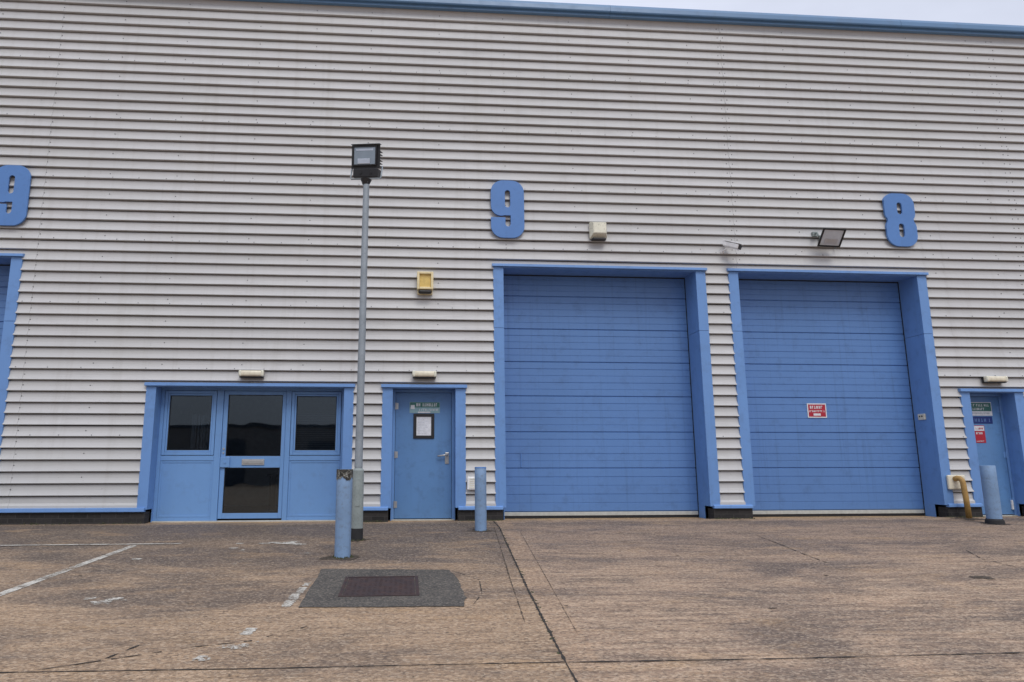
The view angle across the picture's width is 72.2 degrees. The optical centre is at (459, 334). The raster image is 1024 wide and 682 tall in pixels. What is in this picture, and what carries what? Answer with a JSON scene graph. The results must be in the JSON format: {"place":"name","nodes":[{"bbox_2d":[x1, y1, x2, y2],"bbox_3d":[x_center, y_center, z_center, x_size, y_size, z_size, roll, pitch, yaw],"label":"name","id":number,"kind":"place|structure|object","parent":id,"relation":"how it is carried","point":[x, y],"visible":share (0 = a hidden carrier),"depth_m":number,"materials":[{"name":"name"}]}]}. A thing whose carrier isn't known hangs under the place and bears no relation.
{"place":"outdoors","nodes":[
{"label":"outdoors","id":0,"kind":"place"},
{"bbox_2d":[0,517,1023,681],"bbox_3d":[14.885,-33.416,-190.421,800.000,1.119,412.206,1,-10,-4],"label":"concrete ground","id":1,"kind":"structure","parent":0,"point":[872,594],"depth_m":6.22,"materials":[{"name":"concrete"}]},
{"bbox_2d":[0,545,135,595],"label":"parking line","id":2,"kind":"object","parent":1,"relation":"on","point":[41,579],"visible":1,"depth_m":7.45,"materials":[{"name":"white paint"}]},
{"bbox_2d":[0,543,181,545],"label":"parking line","id":3,"kind":"object","parent":1,"relation":"on","point":[90,544],"visible":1,"depth_m":9.27,"materials":[{"name":"white paint"}]},
{"bbox_2d":[25,626,305,671],"bbox_3d":[-1.947,2.210,4.926,1.890,0.046,0.146,7,-12,-33],"label":"ground crack","id":4,"kind":"object","parent":1,"relation":"on","point":[140,654],"visible":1,"depth_m":4.76,"materials":[{"name":"black concrete"}]},
{"bbox_2d":[83,541,309,660],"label":"paint flecks","id":5,"kind":"object","parent":1,"relation":"on","point":[201,656],"visible":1,"depth_m":6.26,"materials":[{"name":"white paint"}]},
{"bbox_2d":[239,628,256,634],"bbox_3d":[-1.617,2.271,5.361,0.109,0.009,0.185,1,-10,-4],"label":"parking line","id":6,"kind":"object","parent":1,"relation":"on","point":[249,632],"visible":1,"depth_m":5.35,"materials":[{"name":"white paint"}]},
{"bbox_2d":[0,661,557,672],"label":"slab joint","id":7,"kind":"object","parent":1,"relation":"on","point":[283,667],"visible":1,"depth_m":4.53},
{"bbox_2d":[282,593,300,606],"bbox_3d":[-1.526,2.404,6.348,0.112,0.024,0.490,0,-10,-2],"label":"parking line","id":8,"kind":"object","parent":1,"relation":"on","point":[296,595],"visible":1,"depth_m":6.32,"materials":[{"name":"white paint"}]},
{"bbox_2d":[296,587,306,592],"bbox_3d":[-1.528,2.456,6.736,0.097,0.011,0.233,1,-10,-4],"label":"parking line","id":9,"kind":"object","parent":1,"relation":"on","point":[300,589],"visible":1,"depth_m":6.75,"materials":[{"name":"white paint"}]},
{"bbox_2d":[334,469,352,557],"bbox_3d":[-1.421,2.194,8.562,0.202,1.078,0.202,1,-10,-4],"label":"bollard","id":10,"kind":"object","parent":1,"relation":"on","point":[344,478],"visible":0.94,"depth_m":8.49,"materials":[{"name":"blue metal"}]},
{"bbox_2d":[350,143,382,540],"bbox_3d":[-1.426,-0.016,10.293,0.525,5.900,0.315,-2,-11,12],"label":"lamp post","id":11,"kind":"object","parent":1,"relation":"on","point":[366,161],"visible":0.98,"depth_m":10.31,"materials":[{"name":"metal"}]},
{"bbox_2d":[299,569,466,606],"bbox_3d":[-0.721,2.484,6.935,1.500,0.084,1.734,1,-10,-4],"label":"asphalt ground patch","id":12,"kind":"object","parent":1,"relation":"on","point":[440,588],"visible":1,"depth_m":6.67,"materials":[{"name":"grey asphalt"}]},
{"bbox_2d":[338,576,418,596],"bbox_3d":[-0.782,2.490,6.905,0.750,0.033,0.860,1,-8,-4],"label":"manhole cover","id":13,"kind":"object","parent":12,"relation":"on","point":[360,586],"visible":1,"depth_m":6.87,"materials":[{"name":"metal"}]},
{"bbox_2d":[475,467,486,530],"bbox_3d":[0.323,2.541,10.786,0.184,0.987,0.184,1,-10,-4],"label":"bollard","id":14,"kind":"object","parent":1,"relation":"on","point":[480,503],"visible":0.94,"depth_m":10.72,"materials":[{"name":"blue metal"}]},
{"bbox_2d":[494,527,524,621],"bbox_3d":[0.530,2.679,8.355,0.026,0.267,5.488,0,-10,0],"label":"ground crack","id":15,"kind":"object","parent":1,"relation":"on","point":[509,576],"visible":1,"depth_m":7.47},
{"bbox_2d":[494,522,565,661],"bbox_3d":[0.655,2.663,8.235,0.067,0.347,7.200,0,-10,-1],"label":"slab joint","id":16,"kind":"object","parent":1,"relation":"on","point":[549,630],"visible":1,"depth_m":6.12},
{"bbox_2d":[78,517,1009,676],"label":"dark ground stains","id":17,"kind":"object","parent":1,"relation":"on","point":[357,556],"visible":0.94,"depth_m":8.43,"materials":[{"name":"grey concrete"}]},
{"bbox_2d":[521,533,574,628],"bbox_3d":[0.907,2.626,7.951,0.010,0.255,5.217,0,-10,0],"label":"ground crack","id":18,"kind":"object","parent":1,"relation":"on","point":[549,583],"visible":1,"depth_m":6.99,"materials":[{"name":"brown concrete"}]},
{"bbox_2d":[566,663,577,681],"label":"slab joint","id":19,"kind":"object","parent":1,"relation":"on","point":[572,674],"visible":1,"depth_m":4.43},
{"bbox_2d":[577,652,1022,661],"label":"slab joint","id":20,"kind":"object","parent":1,"relation":"on","point":[781,658],"visible":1,"depth_m":4.76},
{"bbox_2d":[979,465,1004,524],"bbox_3d":[8.914,2.694,11.734,0.284,0.985,0.284,1,-10,-4],"label":"bollard","id":21,"kind":"object","parent":1,"relation":"on","point":[991,495],"visible":0.91,"depth_m":11.66,"materials":[{"name":"blue metal"}]},
{"bbox_2d":[64,0,1023,25],"label":"sky","id":22,"kind":"structure","parent":0,"point":[1003,12],"materials":[{"name":"white"}]},
{"bbox_2d":[145,483,1023,523],"bbox_3d":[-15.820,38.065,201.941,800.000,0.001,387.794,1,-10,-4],"label":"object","id":23,"kind":"structure","parent":0,"point":[707,507],"depth_m":12.51,"materials":[{"name":"concrete"}]},
{"bbox_2d":[0,0,1023,524],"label":"industrial building","id":24,"kind":"structure","parent":23,"relation":"on","point":[180,246],"depth_m":13.01,"materials":[{"name":"grey metal"}]},
{"bbox_2d":[0,264,9,348],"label":"roller door","id":25,"kind":"structure","parent":24,"relation":"in","point":[4,269],"depth_m":12.49,"materials":[{"name":"blue paint"}]},
{"bbox_2d":[0,165,30,225],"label":"unit number","id":26,"kind":"object","parent":24,"relation":"attached to","point":[18,197],"visible":1,"depth_m":12.24,"materials":[{"name":"blue plastic"}]},
{"bbox_2d":[161,391,217,454],"bbox_3d":[-4.670,1.525,12.116,0.874,1.106,0.064,1,-10,-4],"label":"window frame","id":27,"kind":"structure","parent":24,"relation":"in","point":[164,451],"depth_m":12.09,"materials":[{"name":"blue paint"}]},
{"bbox_2d":[238,370,263,377],"bbox_3d":[-3.561,0.673,11.978,0.424,0.126,0.142,1,-10,-4],"label":"bulkhead light","id":28,"kind":"object","parent":24,"relation":"attached to","point":[250,373],"visible":1,"depth_m":11.93,"materials":[{"name":"white plastic"}]},
{"bbox_2d":[217,391,286,518],"bbox_3d":[-3.577,2.059,12.093,1.070,2.170,0.095,1,-10,-4],"label":"entrance door","id":29,"kind":"structure","parent":24,"relation":"in","point":[225,461],"depth_m":12.06,"materials":[{"name":"blue paint"}]},
{"bbox_2d":[290,391,341,454],"bbox_3d":[-2.519,1.553,12.279,0.859,1.106,0.064,1,-10,-4],"label":"window frame","id":30,"kind":"structure","parent":24,"relation":"in","point":[295,394],"depth_m":12.26,"materials":[{"name":"blue paint"}]},
{"bbox_2d":[393,393,451,518],"bbox_3d":[-0.647,2.107,12.294,1.009,2.178,0.122,1,-10,-4],"label":"service door","id":31,"kind":"structure","parent":24,"relation":"in","point":[422,489],"depth_m":12.28,"materials":[{"name":"blue metal"}]},
{"bbox_2d":[413,414,433,438],"bbox_3d":[-0.635,1.617,12.390,0.370,0.440,0.019,1,-10,-4],"label":"notice frame","id":32,"kind":"object","parent":31,"relation":"attached to","point":[423,426],"visible":1,"depth_m":12.39,"materials":[{"name":"black plastic"}]},
{"bbox_2d":[410,402,439,412],"bbox_3d":[-0.621,1.296,12.455,0.540,0.195,0.008,1,-10,-4],"label":"door sign","id":33,"kind":"object","parent":31,"relation":"attached to","point":[424,407],"visible":1,"depth_m":12.45,"materials":[{"name":"green plastic"}]},
{"bbox_2d":[412,371,436,378],"bbox_3d":[-0.616,0.697,12.204,0.424,0.126,0.142,1,-10,-4],"label":"bulkhead light","id":34,"kind":"object","parent":24,"relation":"attached to","point":[424,374],"visible":1,"depth_m":12.15,"materials":[{"name":"white plastic"}]},
{"bbox_2d":[417,271,432,294],"bbox_3d":[-0.619,-0.920,12.512,0.290,0.395,0.160,1,-10,-4],"label":"alarm box","id":35,"kind":"object","parent":24,"relation":"attached to","point":[424,283],"visible":1,"depth_m":12.46,"materials":[{"name":"yellow plastic"}]},
{"bbox_2d":[467,477,474,489],"bbox_3d":[0.277,2.541,11.971,0.300,0.220,0.072,1,-10,-4],"label":"vent cover","id":36,"kind":"object","parent":24,"relation":"attached to","point":[470,483],"visible":0.44,"depth_m":11.93,"materials":[{"name":"white plastic"}]},
{"bbox_2d":[491,180,523,237],"bbox_3d":[0.881,-2.315,12.909,0.618,1.110,0.038,1,-10,-4],"label":"unit number","id":37,"kind":"object","parent":24,"relation":"attached to","point":[514,211],"visible":1,"depth_m":12.89,"materials":[{"name":"blue plastic"}]},
{"bbox_2d":[589,222,606,240],"bbox_3d":[2.565,-1.915,12.918,0.320,0.355,0.170,1,-10,-4],"label":"alarm box","id":38,"kind":"object","parent":24,"relation":"attached to","point":[597,231],"visible":1,"depth_m":12.85,"materials":[{"name":"beige plastic"}]},
{"bbox_2d":[503,274,698,517],"bbox_3d":[2.550,1.025,13.013,3.600,4.615,0.072,1,-10,-4],"label":"roller door","id":39,"kind":"structure","parent":24,"relation":"in","point":[599,423],"depth_m":12.96,"materials":[{"name":"blue paint"}]},
{"bbox_2d":[720,240,742,253],"bbox_3d":[5.025,-1.659,12.990,0.141,0.238,0.441,9,-14,-42],"label":"cctv camera","id":40,"kind":"object","parent":24,"relation":"attached to","point":[732,245],"visible":1,"depth_m":12.93,"materials":[{"name":"white plastic"}]},
{"bbox_2d":[807,403,826,417],"bbox_3d":[6.757,1.435,13.234,0.376,0.270,0.009,1,-10,-4],"label":"door sign","id":41,"kind":"object","parent":24,"relation":"attached to","point":[816,410],"visible":1,"depth_m":13.23,"materials":[{"name":"red plastic"}]},
{"bbox_2d":[811,228,846,248],"bbox_3d":[6.917,-1.811,13.100,0.486,0.352,0.453,1,-10,-4],"label":"wall floodlight","id":42,"kind":"object","parent":24,"relation":"attached to","point":[831,237],"depth_m":13.02,"materials":[{"name":"black plastic"}]},
{"bbox_2d":[738,279,924,516],"bbox_3d":[6.914,1.082,13.346,3.525,4.615,0.070,1,-10,-4],"label":"roller door","id":43,"kind":"structure","parent":24,"relation":"in","point":[841,345],"depth_m":13.30,"materials":[{"name":"blue paint"}]},
{"bbox_2d":[882,193,917,246],"bbox_3d":[8.489,-2.211,13.485,0.611,1.066,0.038,1,-10,-4],"label":"unit number","id":44,"kind":"object","parent":24,"relation":"attached to","point":[904,218],"visible":1,"depth_m":13.47,"materials":[{"name":"blue plastic"}]},
{"bbox_2d":[918,414,925,419],"bbox_3d":[8.671,1.543,13.138,0.040,0.110,0.170,1,-10,-4],"label":"door switch","id":45,"kind":"object","parent":24,"relation":"attached to","point":[921,416],"depth_m":13.11,"materials":[{"name":"beige plastic"}]},
{"bbox_2d":[946,475,971,518],"bbox_3d":[8.968,2.893,12.498,0.330,0.758,0.236,1,-10,-4],"label":"pipe outlet","id":46,"kind":"object","parent":24,"relation":"attached to","point":[956,481],"visible":1,"depth_m":12.46,"materials":[{"name":"beige plastic"}]},
{"bbox_2d":[974,425,985,442],"bbox_3d":[9.806,1.875,13.195,0.220,0.325,0.009,1,-10,-4],"label":"door sign","id":47,"kind":"object","parent":24,"relation":"attached to","point":[980,436],"visible":0.93,"depth_m":13.20,"materials":[{"name":"red plastic"}]},
{"bbox_2d":[971,402,992,415],"bbox_3d":[9.866,1.409,13.286,0.500,0.255,0.009,1,-10,-4],"label":"door sign","id":48,"kind":"object","parent":24,"relation":"attached to","point":[981,408],"visible":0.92,"depth_m":13.29,"materials":[{"name":"green plastic"}]},
{"bbox_2d":[973,417,992,423],"bbox_3d":[9.873,1.617,13.249,0.455,0.133,0.007,1,-10,-4],"label":"door sign","id":49,"kind":"object","parent":24,"relation":"attached to","point":[982,420],"visible":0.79,"depth_m":13.25,"materials":[{"name":"blue plastic"}]},
{"bbox_2d":[970,397,1013,513],"bbox_3d":[9.891,2.254,13.144,0.802,2.178,0.080,1,-10,-4],"label":"service door","id":50,"kind":"structure","parent":24,"relation":"in","point":[992,452],"depth_m":13.15,"materials":[{"name":"blue metal"}]},
{"bbox_2d":[981,376,1007,382],"bbox_3d":[9.944,0.834,13.005,0.424,0.126,0.142,1,-10,-4],"label":"bulkhead light","id":51,"kind":"object","parent":24,"relation":"attached to","point":[994,379],"visible":1,"depth_m":12.95,"materials":[{"name":"white plastic"}]}
]}

